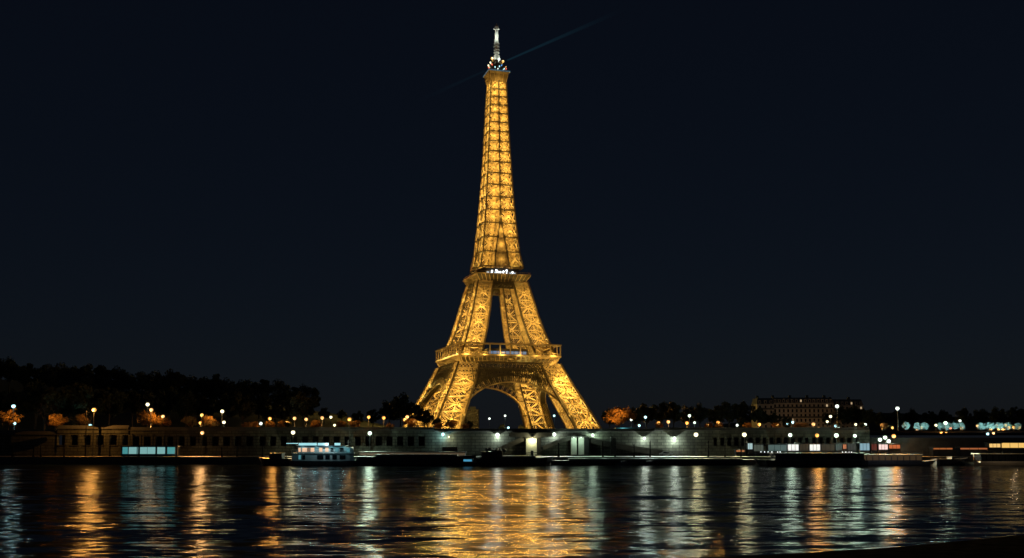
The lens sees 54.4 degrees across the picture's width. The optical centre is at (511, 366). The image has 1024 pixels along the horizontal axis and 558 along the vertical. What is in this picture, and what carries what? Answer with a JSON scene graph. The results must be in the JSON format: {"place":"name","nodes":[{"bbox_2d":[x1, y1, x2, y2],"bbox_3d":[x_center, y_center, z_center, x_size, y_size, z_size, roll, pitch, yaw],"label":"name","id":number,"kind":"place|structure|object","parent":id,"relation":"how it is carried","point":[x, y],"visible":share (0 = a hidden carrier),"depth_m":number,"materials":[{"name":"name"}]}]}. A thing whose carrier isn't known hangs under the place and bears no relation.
{"place":"outdoors","nodes":[
{"label":"outdoors","id":0,"kind":"place"},
{"bbox_2d":[0,431,56,455],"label":"embankment wall","id":1,"kind":"structure","parent":0,"point":[23,442],"depth_m":354.90,"materials":[{"name":"stone"}]},
{"bbox_2d":[0,380,390,429],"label":"hill","id":2,"kind":"structure","parent":0,"point":[27,422],"depth_m":489.59,"materials":[{"name":"plant"}]},
{"bbox_2d":[0,356,19,391],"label":"leafy tree","id":3,"kind":"object","parent":2,"relation":"on","point":[9,364],"visible":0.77,"depth_m":529.90,"materials":[{"name":"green plant"}]},
{"bbox_2d":[2,388,30,428],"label":"leafy tree","id":4,"kind":"object","parent":2,"relation":"on","point":[10,399],"visible":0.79,"depth_m":443.75,"materials":[{"name":"green plant"}]},
{"bbox_2d":[13,363,38,388],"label":"leafy tree","id":5,"kind":"object","parent":2,"relation":"on","point":[27,372],"visible":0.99,"depth_m":513.30,"materials":[{"name":"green plant"}]},
{"bbox_2d":[17,378,51,428],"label":"leafy tree","id":6,"kind":"object","parent":2,"relation":"on","point":[33,402],"visible":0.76,"depth_m":443.23,"materials":[{"name":"green plant"}]},
{"bbox_2d":[31,365,47,394],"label":"leafy tree","id":7,"kind":"object","parent":2,"relation":"on","point":[41,370],"visible":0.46,"depth_m":530.37,"materials":[{"name":"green plant"}]},
{"bbox_2d":[41,362,68,389],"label":"leafy tree","id":8,"kind":"object","parent":2,"relation":"on","point":[52,376],"visible":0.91,"depth_m":507.81,"materials":[{"name":"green plant"}]},
{"bbox_2d":[60,365,77,388],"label":"leafy tree","id":9,"kind":"object","parent":2,"relation":"on","point":[68,381],"visible":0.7,"depth_m":508.85,"materials":[{"name":"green plant"}]},
{"bbox_2d":[56,382,92,424],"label":"leafy tree","id":10,"kind":"object","parent":2,"relation":"on","point":[68,392],"visible":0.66,"depth_m":443.25,"materials":[{"name":"green plant"}]},
{"bbox_2d":[72,363,97,388],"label":"leafy tree","id":11,"kind":"object","parent":2,"relation":"on","point":[85,375],"visible":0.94,"depth_m":506.67,"materials":[{"name":"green plant"}]},
{"bbox_2d":[72,385,107,423],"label":"leafy tree","id":12,"kind":"object","parent":2,"relation":"on","point":[84,394],"visible":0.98,"depth_m":435.86,"materials":[{"name":"green plant"}]},
{"bbox_2d":[90,364,117,391],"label":"leafy tree","id":13,"kind":"object","parent":2,"relation":"on","point":[102,373],"visible":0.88,"depth_m":510.01,"materials":[{"name":"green plant"}]},
{"bbox_2d":[105,365,133,393],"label":"leafy tree","id":14,"kind":"object","parent":2,"relation":"on","point":[119,378],"visible":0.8,"depth_m":511.60,"materials":[{"name":"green plant"}]},
{"bbox_2d":[121,371,144,393],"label":"leafy tree","id":15,"kind":"object","parent":2,"relation":"on","point":[132,378],"visible":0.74,"depth_m":510.96,"materials":[{"name":"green plant"}]},
{"bbox_2d":[122,388,144,426],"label":"leafy tree","id":16,"kind":"object","parent":2,"relation":"on","point":[132,404],"visible":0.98,"depth_m":454.61,"materials":[{"name":"green plant"}]},
{"bbox_2d":[134,370,159,410],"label":"leafy tree","id":17,"kind":"object","parent":2,"relation":"on","point":[147,380],"visible":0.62,"depth_m":508.28,"materials":[{"name":"green plant"}]},
{"bbox_2d":[139,389,161,426],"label":"leafy tree","id":18,"kind":"object","parent":2,"relation":"on","point":[152,401],"visible":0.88,"depth_m":457.14,"materials":[{"name":"green plant"}]},
{"bbox_2d":[147,368,178,395],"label":"leafy tree","id":19,"kind":"object","parent":2,"relation":"on","point":[160,381],"visible":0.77,"depth_m":503.29,"materials":[{"name":"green plant"}]},
{"bbox_2d":[155,386,178,426],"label":"leafy tree","id":20,"kind":"object","parent":2,"relation":"on","point":[168,400],"visible":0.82,"depth_m":458.86,"materials":[{"name":"green plant"}]},
{"bbox_2d":[170,372,194,397],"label":"leafy tree","id":21,"kind":"object","parent":2,"relation":"on","point":[183,383],"visible":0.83,"depth_m":502.46,"materials":[{"name":"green plant"}]},
{"bbox_2d":[170,391,200,426],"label":"leafy tree","id":22,"kind":"object","parent":2,"relation":"on","point":[183,407],"visible":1,"depth_m":451.83,"materials":[{"name":"green plant"}]},
{"bbox_2d":[188,374,207,399],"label":"leafy tree","id":23,"kind":"object","parent":2,"relation":"on","point":[195,390],"visible":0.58,"depth_m":520.00,"materials":[{"name":"green plant"}]},
{"bbox_2d":[193,394,215,426],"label":"leafy tree","id":24,"kind":"object","parent":2,"relation":"on","point":[204,408],"visible":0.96,"depth_m":457.92,"materials":[{"name":"green plant"}]},
{"bbox_2d":[197,374,221,406],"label":"leafy tree","id":25,"kind":"object","parent":2,"relation":"on","point":[208,386],"visible":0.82,"depth_m":515.77,"materials":[{"name":"green plant"}]},
{"bbox_2d":[212,392,237,426],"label":"leafy tree","id":26,"kind":"object","parent":2,"relation":"on","point":[224,402],"visible":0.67,"depth_m":455.39,"materials":[{"name":"green plant"}]},
{"bbox_2d":[213,377,243,418],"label":"leafy tree","id":27,"kind":"object","parent":2,"relation":"on","point":[230,388],"visible":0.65,"depth_m":506.00,"materials":[{"name":"green plant"}]},
{"bbox_2d":[250,379,272,418],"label":"leafy tree","id":28,"kind":"object","parent":2,"relation":"on","point":[259,387],"visible":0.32,"depth_m":527.07,"materials":[{"name":"green plant"}]},
{"bbox_2d":[259,379,291,422],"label":"leafy tree","id":29,"kind":"object","parent":2,"relation":"on","point":[280,392],"visible":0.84,"depth_m":517.94,"materials":[{"name":"green plant"}]},
{"bbox_2d":[271,397,293,421],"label":"leafy tree","id":30,"kind":"object","parent":2,"relation":"on","point":[278,411],"visible":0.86,"depth_m":451.79,"materials":[{"name":"green plant"}]},
{"bbox_2d":[289,391,318,426],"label":"leafy tree","id":31,"kind":"object","parent":2,"relation":"on","point":[304,403],"visible":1,"depth_m":436.66,"materials":[{"name":"green plant"}]},
{"bbox_2d":[291,384,320,425],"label":"leafy tree","id":32,"kind":"object","parent":2,"relation":"on","point":[313,392],"visible":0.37,"depth_m":529.91,"materials":[{"name":"green plant"}]},
{"bbox_2d":[366,409,381,423],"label":"leafy tree","id":33,"kind":"object","parent":2,"relation":"on","point":[373,418],"visible":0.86,"depth_m":597.78,"materials":[{"name":"green plant"}]},
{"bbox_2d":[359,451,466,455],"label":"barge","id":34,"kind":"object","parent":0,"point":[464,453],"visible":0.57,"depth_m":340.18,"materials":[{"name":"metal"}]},
{"bbox_2d":[467,407,478,428],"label":"office block","id":35,"kind":"structure","parent":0,"point":[473,414],"depth_m":939.00,"materials":[{"name":"metal"}]},
{"bbox_2d":[0,457,973,463],"bbox_3d":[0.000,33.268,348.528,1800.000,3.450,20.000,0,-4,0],"label":"quay wall","id":36,"kind":"structure","parent":0,"point":[129,460],"depth_m":338.62,"materials":[{"name":"stone"}]},
{"bbox_2d":[0,456,972,456],"bbox_3d":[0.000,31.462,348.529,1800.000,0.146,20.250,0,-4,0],"label":"quay","id":37,"kind":"structure","parent":36,"relation":"on","point":[476,456],"depth_m":342.21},
{"bbox_2d":[56,425,131,455],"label":"embankment wall","id":38,"kind":"structure","parent":37,"relation":"on","point":[115,437],"depth_m":354.66,"materials":[{"name":"stone"}]},
{"bbox_2d":[120,446,182,455],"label":"quay pavilion","id":39,"kind":"structure","parent":37,"relation":"on","point":[151,450],"depth_m":343.96,"materials":[{"name":"glass"}]},
{"bbox_2d":[128,427,254,455],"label":"embankment wall","id":40,"kind":"structure","parent":37,"relation":"on","point":[210,441],"depth_m":355.07,"materials":[{"name":"stone"}]},
{"bbox_2d":[254,427,433,455],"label":"embankment wall","id":41,"kind":"structure","parent":37,"relation":"on","point":[272,439],"depth_m":355.10,"materials":[{"name":"stone"}]},
{"bbox_2d":[498,437,524,449],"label":"quay ramp","id":42,"kind":"structure","parent":37,"relation":"on","point":[513,442],"depth_m":351.93,"materials":[{"name":"stone"}]},
{"bbox_2d":[526,437,536,455],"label":"stone pier","id":43,"kind":"structure","parent":37,"relation":"on","point":[531,444],"depth_m":351.31,"materials":[{"name":"stone"}]},
{"bbox_2d":[434,429,654,455],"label":"embankment wall","id":44,"kind":"structure","parent":37,"relation":"on","point":[476,442],"depth_m":355.00,"materials":[{"name":"stone"}]},
{"bbox_2d":[586,437,662,454],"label":"quay ramp","id":45,"kind":"structure","parent":37,"relation":"on","point":[625,447],"depth_m":351.83,"materials":[{"name":"stone"}]},
{"bbox_2d":[654,427,708,455],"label":"embankment wall","id":46,"kind":"structure","parent":37,"relation":"on","point":[686,442],"depth_m":355.00,"materials":[{"name":"stone"}]},
{"bbox_2d":[753,444,763,455],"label":"quay kiosk","id":47,"kind":"object","parent":37,"relation":"on","point":[758,449],"visible":0.74,"depth_m":346.95,"materials":[{"name":"glass"}]},
{"bbox_2d":[766,444,786,455],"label":"quay kiosk","id":48,"kind":"object","parent":37,"relation":"on","point":[776,448],"visible":0.73,"depth_m":346.98,"materials":[{"name":"glass"}]},
{"bbox_2d":[784,443,798,452],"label":"quay kiosk","id":49,"kind":"object","parent":37,"relation":"on","point":[792,447],"visible":0.74,"depth_m":346.98,"materials":[{"name":"metal"}]},
{"bbox_2d":[820,443,834,452],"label":"quay kiosk","id":50,"kind":"object","parent":37,"relation":"on","point":[827,447],"visible":0.71,"depth_m":346.98,"materials":[{"name":"metal"}]},
{"bbox_2d":[855,442,870,453],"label":"quay kiosk","id":51,"kind":"object","parent":37,"relation":"on","point":[863,446],"visible":0.74,"depth_m":347.00,"materials":[{"name":"glass"}]},
{"bbox_2d":[930,447,954,455],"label":"quay kiosk","id":52,"kind":"object","parent":37,"relation":"on","point":[941,451],"visible":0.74,"depth_m":346.95,"materials":[{"name":"metal"}]},
{"bbox_2d":[956,447,989,455],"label":"quay kiosk","id":53,"kind":"object","parent":37,"relation":"on","point":[964,451],"visible":0.74,"depth_m":346.95,"materials":[{"name":"metal"}]},
{"bbox_2d":[985,443,1000,452],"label":"quay kiosk","id":54,"kind":"object","parent":37,"relation":"on","point":[994,446],"visible":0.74,"depth_m":347.03,"materials":[{"name":"metal"}]},
{"bbox_2d":[998,442,1023,452],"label":"quay kiosk","id":55,"kind":"object","parent":37,"relation":"on","point":[1012,445],"visible":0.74,"depth_m":347.00,"materials":[{"name":"glass"}]},
{"bbox_2d":[0,464,1023,557],"bbox_3d":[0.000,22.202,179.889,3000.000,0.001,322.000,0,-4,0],"label":"river water","id":56,"kind":"structure","parent":0,"point":[303,511],"depth_m":130.50,"materials":[{"name":"black liquid"}]},
{"bbox_2d":[259,453,291,464],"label":"moored barge","id":57,"kind":"object","parent":56,"relation":"on","point":[276,459],"visible":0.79,"depth_m":326.76,"materials":[{"name":"paint"}]},
{"bbox_2d":[286,443,356,464],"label":"river boat","id":58,"kind":"object","parent":56,"relation":"on","point":[320,454],"visible":0.94,"depth_m":326.20,"materials":[{"name":"grey paint"}]},
{"bbox_2d":[357,453,475,464],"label":"moored barge","id":59,"kind":"object","parent":56,"relation":"on","point":[416,459],"visible":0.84,"depth_m":326.76,"materials":[{"name":"paint"}]},
{"bbox_2d":[459,459,484,465],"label":"river boat","id":60,"kind":"object","parent":56,"relation":"on","point":[467,462],"visible":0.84,"depth_m":324.69,"materials":[{"name":"paint"}]},
{"bbox_2d":[476,447,553,464],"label":"moored barge","id":61,"kind":"object","parent":56,"relation":"on","point":[489,456],"visible":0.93,"depth_m":326.76,"materials":[{"name":"paint"}]},
{"bbox_2d":[550,458,756,464],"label":"moored barge","id":62,"kind":"object","parent":56,"relation":"on","point":[663,461],"visible":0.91,"depth_m":328.89,"materials":[{"name":"paint"}]},
{"bbox_2d":[755,450,867,465],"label":"tour boat","id":63,"kind":"object","parent":56,"relation":"on","point":[817,459],"visible":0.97,"depth_m":322.16,"materials":[{"name":"paint"}]},
{"bbox_2d":[842,451,935,464],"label":"tour boat","id":64,"kind":"object","parent":56,"relation":"on","point":[894,459],"visible":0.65,"depth_m":327.19,"materials":[{"name":"grey paint"}]},
{"bbox_2d":[931,457,967,464],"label":"moored barge","id":65,"kind":"object","parent":56,"relation":"on","point":[951,461],"visible":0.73,"depth_m":329.74,"materials":[{"name":"paint"}]},
{"bbox_2d":[961,450,1023,465],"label":"tour boat","id":66,"kind":"object","parent":56,"relation":"on","point":[998,459],"visible":0.95,"depth_m":325.42,"materials":[{"name":"black paint"}]},
{"bbox_2d":[0,430,1023,434],"bbox_3d":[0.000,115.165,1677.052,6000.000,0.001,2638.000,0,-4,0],"label":"ground","id":67,"kind":"structure","parent":0,"point":[949,432],"depth_m":584.47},
{"bbox_2d":[0,408,24,429],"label":"autumn tree","id":68,"kind":"object","parent":67,"relation":"on","point":[5,416],"visible":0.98,"depth_m":391.05,"materials":[{"name":"orange plant"}]},
{"bbox_2d":[41,387,72,429],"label":"leafy tree","id":69,"kind":"object","parent":67,"relation":"on","point":[50,396],"visible":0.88,"depth_m":439.29,"materials":[{"name":"green plant"}]},
{"bbox_2d":[48,413,67,429],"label":"autumn tree","id":70,"kind":"object","parent":67,"relation":"on","point":[55,421],"visible":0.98,"depth_m":388.70,"materials":[{"name":"orange plant"}]},
{"bbox_2d":[68,413,89,424],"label":"autumn tree","id":71,"kind":"object","parent":67,"relation":"on","point":[76,418],"visible":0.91,"depth_m":383.93,"materials":[{"name":"brown plant"}]},
{"bbox_2d":[136,410,160,426],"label":"autumn tree","id":72,"kind":"object","parent":67,"relation":"on","point":[152,418],"visible":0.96,"depth_m":383.01,"materials":[{"name":"orange plant"}]},
{"bbox_2d":[200,415,219,426],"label":"autumn tree","id":73,"kind":"object","parent":67,"relation":"on","point":[204,422],"visible":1,"depth_m":378.37,"materials":[{"name":"orange plant"}]},
{"bbox_2d":[378,399,399,422],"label":"leafy tree","id":74,"kind":"object","parent":67,"relation":"on","point":[390,411],"visible":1,"depth_m":596.40,"materials":[{"name":"black plant"}]},
{"bbox_2d":[393,392,414,426],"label":"leafy tree","id":75,"kind":"object","parent":67,"relation":"on","point":[401,402],"visible":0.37,"depth_m":617.41,"materials":[{"name":"black plant"}]},
{"bbox_2d":[402,402,422,426],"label":"leafy tree","id":76,"kind":"object","parent":67,"relation":"on","point":[408,409],"visible":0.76,"depth_m":597.48,"materials":[{"name":"black plant"}]},
{"bbox_2d":[415,407,433,426],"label":"leafy tree","id":77,"kind":"object","parent":67,"relation":"on","point":[426,418],"visible":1,"depth_m":558.01,"materials":[{"name":"black plant"}]},
{"bbox_2d":[403,24,601,428],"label":"iron lattice tower","id":78,"kind":"structure","parent":67,"relation":"on","point":[490,277],"depth_m":735.94,"materials":[{"name":"metal"}]},
{"bbox_2d":[603,406,636,427],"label":"autumn tree","id":79,"kind":"object","parent":67,"relation":"on","point":[619,413],"visible":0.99,"depth_m":467.63,"materials":[{"name":"orange plant"}]},
{"bbox_2d":[627,406,641,427],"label":"leafy tree","id":80,"kind":"object","parent":67,"relation":"on","point":[637,420],"visible":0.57,"depth_m":558.20,"materials":[{"name":"black plant"}]},
{"bbox_2d":[637,403,656,428],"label":"leafy tree","id":81,"kind":"object","parent":67,"relation":"on","point":[645,410],"visible":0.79,"depth_m":577.97,"materials":[{"name":"black plant"}]},
{"bbox_2d":[651,401,668,422],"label":"leafy tree","id":82,"kind":"object","parent":67,"relation":"on","point":[659,415],"visible":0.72,"depth_m":596.28,"materials":[{"name":"black plant"}]},
{"bbox_2d":[663,401,684,426],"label":"leafy tree","id":83,"kind":"object","parent":67,"relation":"on","point":[674,414],"visible":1,"depth_m":558.72,"materials":[{"name":"black plant"}]},
{"bbox_2d":[680,404,694,426],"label":"leafy tree","id":84,"kind":"object","parent":67,"relation":"on","point":[684,419],"visible":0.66,"depth_m":597.67,"materials":[{"name":"black plant"}]},
{"bbox_2d":[689,402,709,426],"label":"leafy tree","id":85,"kind":"object","parent":67,"relation":"on","point":[699,410],"visible":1,"depth_m":557.49,"materials":[{"name":"black plant"}]},
{"bbox_2d":[707,405,724,424],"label":"leafy tree","id":86,"kind":"object","parent":67,"relation":"on","point":[714,417],"visible":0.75,"depth_m":587.41,"materials":[{"name":"black plant"}]},
{"bbox_2d":[717,400,739,426],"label":"leafy tree","id":87,"kind":"object","parent":67,"relation":"on","point":[731,416],"visible":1,"depth_m":557.81,"materials":[{"name":"black plant"}]},
{"bbox_2d":[733,401,755,426],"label":"leafy tree","id":88,"kind":"object","parent":67,"relation":"on","point":[743,406],"visible":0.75,"depth_m":597.78,"materials":[{"name":"black plant"}]},
{"bbox_2d":[750,408,768,426],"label":"leafy tree","id":89,"kind":"object","parent":67,"relation":"on","point":[760,415],"visible":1,"depth_m":557.43,"materials":[{"name":"black plant"}]},
{"bbox_2d":[834,405,854,426],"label":"leafy tree","id":90,"kind":"object","parent":67,"relation":"on","point":[845,416],"visible":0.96,"depth_m":587.43,"materials":[{"name":"black plant"}]},
{"bbox_2d":[850,405,865,426],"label":"leafy tree","id":91,"kind":"object","parent":67,"relation":"on","point":[856,412],"visible":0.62,"depth_m":597.14,"materials":[{"name":"black plant"}]},
{"bbox_2d":[888,410,905,429],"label":"leafy tree","id":92,"kind":"object","parent":67,"relation":"on","point":[892,417],"visible":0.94,"depth_m":617.76,"materials":[{"name":"black plant"}]},
{"bbox_2d":[904,408,921,429],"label":"leafy tree","id":93,"kind":"object","parent":67,"relation":"on","point":[913,419],"visible":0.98,"depth_m":637.68,"materials":[{"name":"black plant"}]},
{"bbox_2d":[922,411,938,429],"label":"leafy tree","id":94,"kind":"object","parent":67,"relation":"on","point":[931,415],"visible":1,"depth_m":647.92,"materials":[{"name":"black plant"}]},
{"bbox_2d":[936,409,954,425],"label":"leafy tree","id":95,"kind":"object","parent":67,"relation":"on","point":[943,414],"visible":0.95,"depth_m":637.94,"materials":[{"name":"black plant"}]},
{"bbox_2d":[954,408,972,429],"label":"leafy tree","id":96,"kind":"object","parent":67,"relation":"on","point":[963,415],"visible":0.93,"depth_m":656.44,"materials":[{"name":"black plant"}]},
{"bbox_2d":[972,408,989,429],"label":"leafy tree","id":97,"kind":"object","parent":67,"relation":"on","point":[979,416],"visible":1,"depth_m":637.64,"materials":[{"name":"black plant"}]},
{"bbox_2d":[989,406,1007,423],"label":"leafy tree","id":98,"kind":"object","parent":67,"relation":"on","point":[999,416],"visible":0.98,"depth_m":656.82,"materials":[{"name":"black plant"}]},
{"bbox_2d":[1004,407,1023,429],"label":"leafy tree","id":99,"kind":"object","parent":67,"relation":"on","point":[1012,412],"visible":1,"depth_m":638.13,"materials":[{"name":"black plant"}]},
{"bbox_2d":[0,0,1023,444],"label":"sky","id":100,"kind":"structure","parent":0,"point":[717,201],"materials":[{"name":"black"}]},
{"bbox_2d":[537,437,540,455],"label":"stone pier","id":101,"kind":"structure","parent":0,"point":[539,446],"depth_m":351.29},
{"bbox_2d":[509,433,552,436],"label":"footbridge deck","id":102,"kind":"structure","parent":101,"relation":"on","point":[530,434],"depth_m":350.98,"materials":[{"name":"concrete"}]},
{"bbox_2d":[570,436,576,455],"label":"stone pier","id":103,"kind":"structure","parent":0,"point":[574,446],"depth_m":351.29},
{"bbox_2d":[541,435,571,450],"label":"quay ramp","id":104,"kind":"structure","parent":103,"relation":"on","point":[556,442],"depth_m":351.96,"materials":[{"name":"stone"}]},
{"bbox_2d":[709,427,869,455],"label":"embankment wall","id":105,"kind":"structure","parent":0,"point":[731,438],"depth_m":355.17,"materials":[{"name":"stone"}]},
{"bbox_2d":[751,395,863,426],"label":"apartment building","id":106,"kind":"structure","parent":0,"point":[806,409],"depth_m":643.63,"materials":[{"name":"stone"}]},
{"bbox_2d":[693,535,1023,557],"bbox_3d":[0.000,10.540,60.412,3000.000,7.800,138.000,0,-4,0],"label":"riverbank","id":107,"kind":"structure","parent":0,"point":[1006,547],"depth_m":79.36,"materials":[{"name":"soil"}]},
{"bbox_2d":[712,413,1023,429],"bbox_3d":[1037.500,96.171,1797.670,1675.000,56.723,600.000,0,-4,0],"label":"trees","id":108,"kind":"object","parent":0,"point":[968,426],"depth_m":1572.57,"materials":[{"name":"plant"}]},
{"bbox_2d":[870,438,1023,455],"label":"embankment wall","id":109,"kind":"structure","parent":0,"point":[924,445],"depth_m":355.95,"materials":[{"name":"stone"}]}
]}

